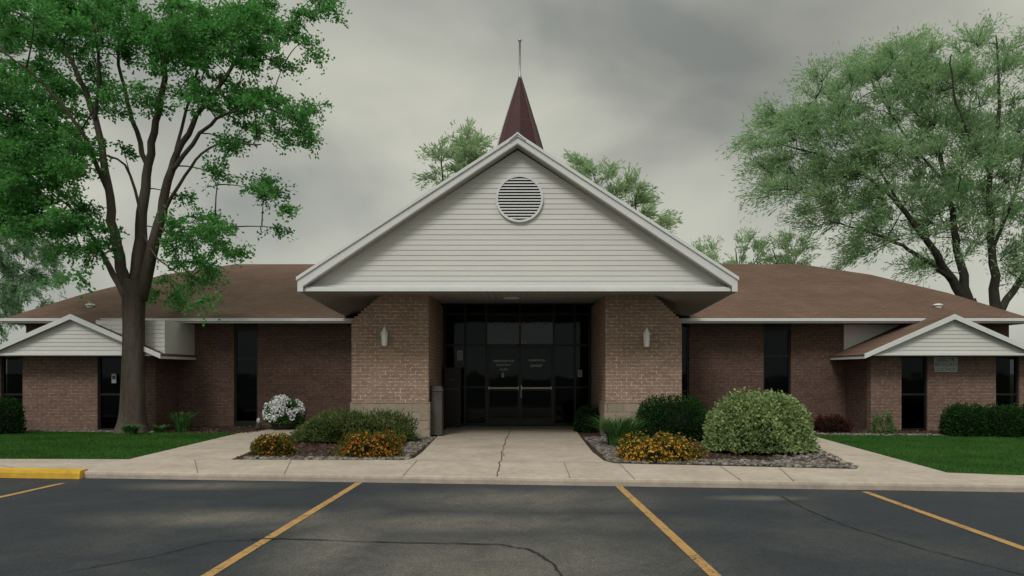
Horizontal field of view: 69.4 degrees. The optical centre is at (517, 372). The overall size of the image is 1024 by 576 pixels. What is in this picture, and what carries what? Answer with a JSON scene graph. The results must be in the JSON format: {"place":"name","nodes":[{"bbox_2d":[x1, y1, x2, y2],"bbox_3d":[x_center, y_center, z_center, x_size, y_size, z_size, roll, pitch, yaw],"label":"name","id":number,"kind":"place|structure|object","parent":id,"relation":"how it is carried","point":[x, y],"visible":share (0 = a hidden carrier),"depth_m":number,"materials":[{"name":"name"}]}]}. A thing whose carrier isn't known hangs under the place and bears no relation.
{"place":"outdoors","nodes":[
{"label":"outdoors","id":0,"kind":"place"},
{"bbox_2d":[59,427,272,433],"bbox_3d":[-23.210,1.542,19.595,33.580,0.057,2.611,0,0,0],"label":"planting bed","id":1,"kind":"object","parent":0,"point":[212,428],"visible":0.07,"depth_m":19.64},
{"bbox_2d":[150,424,170,432],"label":"leafy plant","id":2,"kind":"object","parent":1,"relation":"on","point":[159,429],"visible":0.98,"depth_m":18.44,"materials":[{"name":"green plant"}]},
{"bbox_2d":[0,0,351,433],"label":"maple tree","id":3,"kind":"object","parent":1,"relation":"on","point":[178,35],"visible":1,"depth_m":17.88,"materials":[{"name":"green plant"}]},
{"bbox_2d":[167,411,197,431],"bbox_3d":[-8.597,1.253,19.005,1.073,0.523,1.058,0,0,0],"label":"lily clump","id":4,"kind":"object","parent":1,"relation":"on","point":[181,424],"visible":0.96,"depth_m":18.89,"materials":[{"name":"green plant"}]},
{"bbox_2d":[255,418,261,430],"bbox_3d":[-6.755,1.346,19.300,0.170,0.332,0.166,0,0,0],"label":"garden ornament","id":5,"kind":"object","parent":1,"relation":"on","point":[258,426],"visible":0.98,"depth_m":19.25,"materials":[{"name":"stone"}]},
{"bbox_2d":[132,427,298,459],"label":"path","id":6,"kind":"structure","parent":0,"point":[203,450],"depth_m":14.47,"materials":[{"name":"concrete"}]},
{"bbox_2d":[262,394,306,429],"bbox_3d":[-6.195,1.044,19.700,1.145,0.936,1.091,0,0,-18],"label":"white flower planter","id":7,"kind":"object","parent":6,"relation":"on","point":[284,412],"visible":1,"depth_m":19.43,"materials":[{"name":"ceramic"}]},
{"bbox_2d":[232,426,445,459],"bbox_3d":[-3.650,1.542,16.812,3.699,0.057,8.175,0,0,0],"label":"planting bed","id":8,"kind":"object","parent":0,"point":[297,448],"visible":0.19,"depth_m":14.17,"materials":[{"name":"brown soil"}]},
{"bbox_2d":[250,432,296,454],"bbox_3d":[-4.530,1.319,13.803,0.895,0.448,0.753,0,0,0],"label":"flower mound","id":9,"kind":"object","parent":8,"relation":"on","point":[267,444],"visible":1,"depth_m":13.60,"materials":[{"name":"orange plant"}]},
{"bbox_2d":[289,406,421,442],"bbox_3d":[-3.541,1.141,16.147,3.031,0.860,1.424,0,0,0],"label":"spreading juniper","id":10,"kind":"object","parent":8,"relation":"on","point":[329,427],"visible":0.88,"depth_m":15.82,"materials":[{"name":"green plant"}]},
{"bbox_2d":[329,428,407,457],"bbox_3d":[-2.676,1.276,13.397,1.347,0.551,1.128,0,0,0],"label":"flower mound","id":11,"kind":"object","parent":8,"relation":"on","point":[377,444],"visible":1,"depth_m":13.12,"materials":[{"name":"orange plant"}]},
{"bbox_2d":[409,426,610,462],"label":"entrance walk","id":12,"kind":"structure","parent":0,"point":[567,444],"depth_m":15.27,"materials":[{"name":"concrete"}]},
{"bbox_2d":[431,386,444,435],"bbox_3d":[-1.910,0.913,17.750,0.280,1.186,0.440,0,0,0],"label":"waste bin","id":13,"kind":"object","parent":12,"relation":"on","point":[437,410],"visible":1,"depth_m":17.55,"materials":[{"name":"grey metal"}]},
{"bbox_2d":[443,367,462,427],"bbox_3d":[-1.775,0.683,20.400,0.490,1.646,0.440,0,0,0],"label":"drop box","id":14,"kind":"object","parent":12,"relation":"on","point":[453,397],"visible":1,"depth_m":20.20,"materials":[{"name":"brown metal"}]},
{"bbox_2d":[497,428,511,474],"bbox_3d":[-0.251,1.500,15.318,0.106,0.001,9.212,0,0,1],"label":"walk crack","id":15,"kind":"object","parent":12,"relation":"on","point":[501,452],"visible":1,"depth_m":13.70,"materials":[{"name":"grey concrete"}]},
{"bbox_2d":[0,478,1023,575],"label":"parking lot","id":16,"kind":"structure","parent":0,"point":[72,525],"depth_m":7.54,"materials":[{"name":"grey asphalt"}]},
{"bbox_2d":[0,467,87,478],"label":"kerb block","id":17,"kind":"structure","parent":16,"relation":"on","point":[58,473],"depth_m":11.27,"materials":[{"name":"yellow paint"}]},
{"bbox_2d":[0,483,1023,575],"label":"parking lines","id":18,"kind":"object","parent":16,"relation":"on","point":[699,561],"visible":1,"depth_m":7.52,"materials":[{"name":"yellow paint"}]},
{"bbox_2d":[69,495,1023,575],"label":"tar seams","id":19,"kind":"object","parent":16,"relation":"on","point":[555,566],"visible":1,"depth_m":6.93,"materials":[{"name":"black asphalt"}]},
{"bbox_2d":[83,470,1023,491],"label":"kerb","id":20,"kind":"structure","parent":16,"relation":"on","point":[652,482],"depth_m":10.56,"materials":[{"name":"concrete"}]},
{"bbox_2d":[0,459,1023,482],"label":"sidewalk","id":21,"kind":"structure","parent":0,"point":[434,467],"depth_m":11.49,"materials":[{"name":"concrete"}]},
{"bbox_2d":[6,448,868,480],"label":"sidewalk joints","id":22,"kind":"object","parent":21,"relation":"on","point":[454,460],"visible":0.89,"depth_m":11.95,"materials":[{"name":"grey concrete"}]},
{"bbox_2d":[0,430,1023,474],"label":"lawn","id":23,"kind":"structure","parent":0,"point":[974,472],"depth_m":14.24,"materials":[{"name":"plant"}]},
{"bbox_2d":[0,392,26,434],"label":"dark shrub","id":24,"kind":"object","parent":23,"relation":"on","point":[12,418],"visible":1,"depth_m":18.05,"materials":[{"name":"green plant"}]},
{"bbox_2d":[0,19,72,343],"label":"background tree","id":25,"kind":"object","parent":23,"relation":"on","point":[14,296],"visible":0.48,"depth_m":37.84,"materials":[{"name":"green plant"}]},
{"bbox_2d":[118,424,145,434],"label":"leafy plant","id":26,"kind":"object","parent":23,"relation":"on","point":[128,429],"visible":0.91,"depth_m":17.82,"materials":[{"name":"green plant"}]},
{"bbox_2d":[411,117,498,190],"bbox_3d":[-2.195,-4.845,32.968,5.254,12.731,4.746,0,0,0],"label":"background tree","id":27,"kind":"object","parent":23,"relation":"on","point":[462,149],"visible":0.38,"depth_m":32.25,"materials":[{"name":"green plant"}]},
{"bbox_2d":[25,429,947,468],"bbox_3d":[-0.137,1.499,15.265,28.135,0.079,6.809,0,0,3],"label":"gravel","id":28,"kind":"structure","parent":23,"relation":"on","point":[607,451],"depth_m":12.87,"materials":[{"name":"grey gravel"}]},
{"bbox_2d":[0,35,1023,436],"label":"church building","id":29,"kind":"structure","parent":23,"relation":"on","point":[490,261],"depth_m":19.20,"materials":[{"name":"brown brick"}]},
{"bbox_2d":[2,357,22,409],"bbox_3d":[-13.130,0.545,19.300,0.580,1.910,0.080,0,0,0],"label":"window","id":30,"kind":"structure","parent":29,"relation":"in","point":[12,367],"depth_m":19.30,"materials":[{"name":"black glass"}]},
{"bbox_2d":[99,357,120,429],"bbox_3d":[-10.585,0.545,19.300,0.630,1.910,0.080,0,0,0],"label":"window","id":31,"kind":"structure","parent":29,"relation":"in","point":[109,392],"depth_m":19.30,"materials":[{"name":"black glass"}]},
{"bbox_2d":[112,374,115,382],"bbox_3d":[-10.500,0.156,19.250,0.120,0.240,0.013,0,0,0],"label":"notice","id":32,"kind":"object","parent":29,"relation":"attached to","point":[113,378],"visible":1,"depth_m":19.25,"materials":[{"name":"white paper"}]},
{"bbox_2d":[235,330,256,421],"bbox_3d":[-7.602,0.100,20.800,0.657,2.600,0.080,0,0,0],"label":"window","id":33,"kind":"structure","parent":29,"relation":"in","point":[245,340],"depth_m":20.80,"materials":[{"name":"black glass"}]},
{"bbox_2d":[380,327,387,345],"bbox_3d":[-3.091,-0.839,17.193,0.188,0.450,0.209,0,0,0],"label":"wall lantern","id":34,"kind":"object","parent":29,"relation":"attached to","point":[384,333],"depth_m":17.12,"materials":[{"name":"white glass"}]},
{"bbox_2d":[457,351,462,359],"bbox_3d":[-1.615,-0.477,20.769,0.160,0.270,0.010,0,0,0],"label":"notice","id":35,"kind":"object","parent":29,"relation":"attached to","point":[459,355],"visible":1,"depth_m":20.77,"materials":[{"name":"paper"}]},
{"bbox_2d":[487,346,519,425],"bbox_3d":[-0.392,0.376,20.788,0.916,2.227,0.123,0,0,0],"label":"door","id":36,"kind":"structure","parent":29,"relation":"in","point":[503,362],"depth_m":20.82,"materials":[{"name":"black glass"}]},
{"bbox_2d":[520,346,552,425],"bbox_3d":[0.532,0.376,20.788,0.916,2.227,0.123,0,0,0],"label":"door","id":37,"kind":"structure","parent":29,"relation":"in","point":[536,362],"depth_m":20.82,"materials":[{"name":"black glass"}]},
{"bbox_2d":[643,328,650,346],"bbox_3d":[2.998,-0.815,17.193,0.188,0.450,0.209,0,0,0],"label":"wall lantern","id":38,"kind":"object","parent":29,"relation":"attached to","point":[646,334],"depth_m":17.12,"materials":[{"name":"white glass"}]},
{"bbox_2d":[682,324,688,400],"bbox_3d":[4.350,0.050,20.800,0.900,2.900,0.080,0,0,0],"label":"window","id":39,"kind":"structure","parent":29,"relation":"in","point":[685,327],"depth_m":20.80,"materials":[{"name":"black glass"}]},
{"bbox_2d":[763,330,789,396],"bbox_3d":[7.266,0.100,20.800,0.769,2.600,0.080,0,0,0],"label":"window","id":40,"kind":"structure","parent":29,"relation":"in","point":[776,343],"depth_m":20.80,"materials":[{"name":"black glass"}]},
{"bbox_2d":[901,357,925,429],"bbox_3d":[10.300,0.545,19.300,0.680,1.910,0.080,0,0,0],"label":"window","id":41,"kind":"structure","parent":29,"relation":"in","point":[913,369],"depth_m":19.30,"materials":[{"name":"black glass"}]},
{"bbox_2d":[933,357,957,371],"bbox_3d":[11.094,-0.206,19.178,0.646,0.387,0.037,0,0,0],"label":"wall sign","id":42,"kind":"object","parent":29,"relation":"attached to","point":[945,364],"visible":1,"depth_m":19.16,"materials":[{"name":"grey metal"}]},
{"bbox_2d":[996,357,1017,413],"bbox_3d":[12.715,0.545,19.300,0.610,1.910,0.080,0,0,0],"label":"window","id":43,"kind":"structure","parent":29,"relation":"in","point":[1006,367],"depth_m":19.30,"materials":[{"name":"black glass"}]},
{"bbox_2d":[562,149,683,233],"bbox_3d":[4.546,-4.418,33.336,5.803,11.877,5.118,0,0,0],"label":"background tree","id":44,"kind":"object","parent":23,"relation":"on","point":[624,187],"visible":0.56,"depth_m":32.40,"materials":[{"name":"green plant"}]},
{"bbox_2d":[689,234,723,263],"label":"background tree","id":45,"kind":"object","parent":23,"relation":"on","point":[709,254],"visible":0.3,"depth_m":41.47,"materials":[{"name":"green plant"}]},
{"bbox_2d":[720,226,777,263],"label":"background tree","id":46,"kind":"object","parent":23,"relation":"on","point":[761,244],"visible":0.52,"depth_m":41.37,"materials":[{"name":"green plant"}]},
{"bbox_2d":[754,228,821,265],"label":"background tree","id":47,"kind":"object","parent":23,"relation":"on","point":[788,258],"visible":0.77,"depth_m":41.51,"materials":[{"name":"green plant"}]},
{"bbox_2d":[715,9,1023,309],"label":"willow tree","id":48,"kind":"object","parent":23,"relation":"on","point":[919,75],"visible":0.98,"depth_m":32.92,"materials":[{"name":"green plant"}]},
{"bbox_2d":[0,0,1023,344],"label":"sky","id":49,"kind":"structure","parent":0,"point":[657,84],"materials":[{"name":"grey"}]},
{"bbox_2d":[165,425,942,466],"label":"mulch chips","id":50,"kind":"object","parent":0,"point":[713,457],"visible":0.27,"depth_m":15.26,"materials":[{"name":"brown plant"}]},
{"bbox_2d":[577,431,849,468],"bbox_3d":[3.810,1.542,16.220,4.780,0.057,9.360,0,0,0],"label":"planting bed","id":51,"kind":"object","parent":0,"point":[593,450],"visible":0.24,"depth_m":13.33,"materials":[{"name":"brown soil"}]},
{"bbox_2d":[571,404,599,432],"bbox_3d":[1.858,1.146,18.862,0.975,0.776,0.806,0,0,0],"label":"dark shrub","id":52,"kind":"object","parent":51,"relation":"on","point":[582,424],"visible":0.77,"depth_m":18.65,"materials":[{"name":"green plant"}]},
{"bbox_2d":[587,415,652,445],"bbox_3d":[2.110,1.200,15.226,1.627,0.629,1.633,0,0,0],"label":"lily clump","id":53,"kind":"object","parent":51,"relation":"on","point":[613,430],"visible":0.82,"depth_m":15.03,"materials":[{"name":"green plant"}]},
{"bbox_2d":[614,430,710,462],"bbox_3d":[2.393,1.266,12.872,1.514,0.572,1.422,0,0,41],"label":"flower mound","id":54,"kind":"object","parent":51,"relation":"on","point":[662,449],"visible":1,"depth_m":12.58,"materials":[{"name":"yellow plant"}]},
{"bbox_2d":[634,392,710,441],"bbox_3d":[3.531,0.982,16.735,1.871,1.065,1.540,0,0,0],"label":"dark shrub","id":55,"kind":"object","parent":51,"relation":"on","point":[683,418],"visible":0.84,"depth_m":16.30,"materials":[{"name":"green plant"}]},
{"bbox_2d":[700,386,820,455],"bbox_3d":[4.597,0.881,14.101,2.216,1.268,1.946,0,0,0],"label":"round shrub","id":56,"kind":"object","parent":51,"relation":"on","point":[772,423],"visible":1,"depth_m":13.60,"materials":[{"name":"green plant"}]},
{"bbox_2d":[811,437,946,472],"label":"path","id":57,"kind":"structure","parent":0,"point":[860,459],"depth_m":12.81,"materials":[{"name":"concrete"}]},
{"bbox_2d":[822,428,950,436],"bbox_3d":[23.460,1.542,19.000,33.080,0.057,3.800,0,0,0],"label":"planting bed","id":58,"kind":"object","parent":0,"point":[908,431],"depth_m":18.66,"materials":[{"name":"brown soil"}]},
{"bbox_2d":[813,413,853,432],"bbox_3d":[7.985,1.276,18.786,1.149,0.531,0.641,0,0,0],"label":"red shrub","id":59,"kind":"object","parent":58,"relation":"on","point":[826,424],"visible":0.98,"depth_m":18.64,"materials":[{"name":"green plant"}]},
{"bbox_2d":[869,411,897,433],"bbox_3d":[8.960,1.231,18.183,0.677,0.598,0.590,0,0,0],"label":"shrub","id":60,"kind":"object","parent":58,"relation":"on","point":[887,422],"visible":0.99,"depth_m":18.09,"materials":[{"name":"green plant"}]},
{"bbox_2d":[937,400,989,436],"bbox_3d":[10.679,1.087,17.651,1.214,0.855,1.021,0,0,0],"label":"dark shrub","id":61,"kind":"object","parent":58,"relation":"on","point":[959,420],"visible":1,"depth_m":17.39,"materials":[{"name":"green plant"}]},
{"bbox_2d":[983,402,1023,437],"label":"dark shrub","id":62,"kind":"object","parent":58,"relation":"on","point":[1003,422],"visible":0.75,"depth_m":17.23,"materials":[{"name":"green plant"}]},
{"bbox_2d":[1018,403,1023,436],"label":"dark shrub","id":63,"kind":"object","parent":58,"relation":"on","point":[1022,410],"visible":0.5,"depth_m":17.29,"materials":[{"name":"green plant"}]}
]}

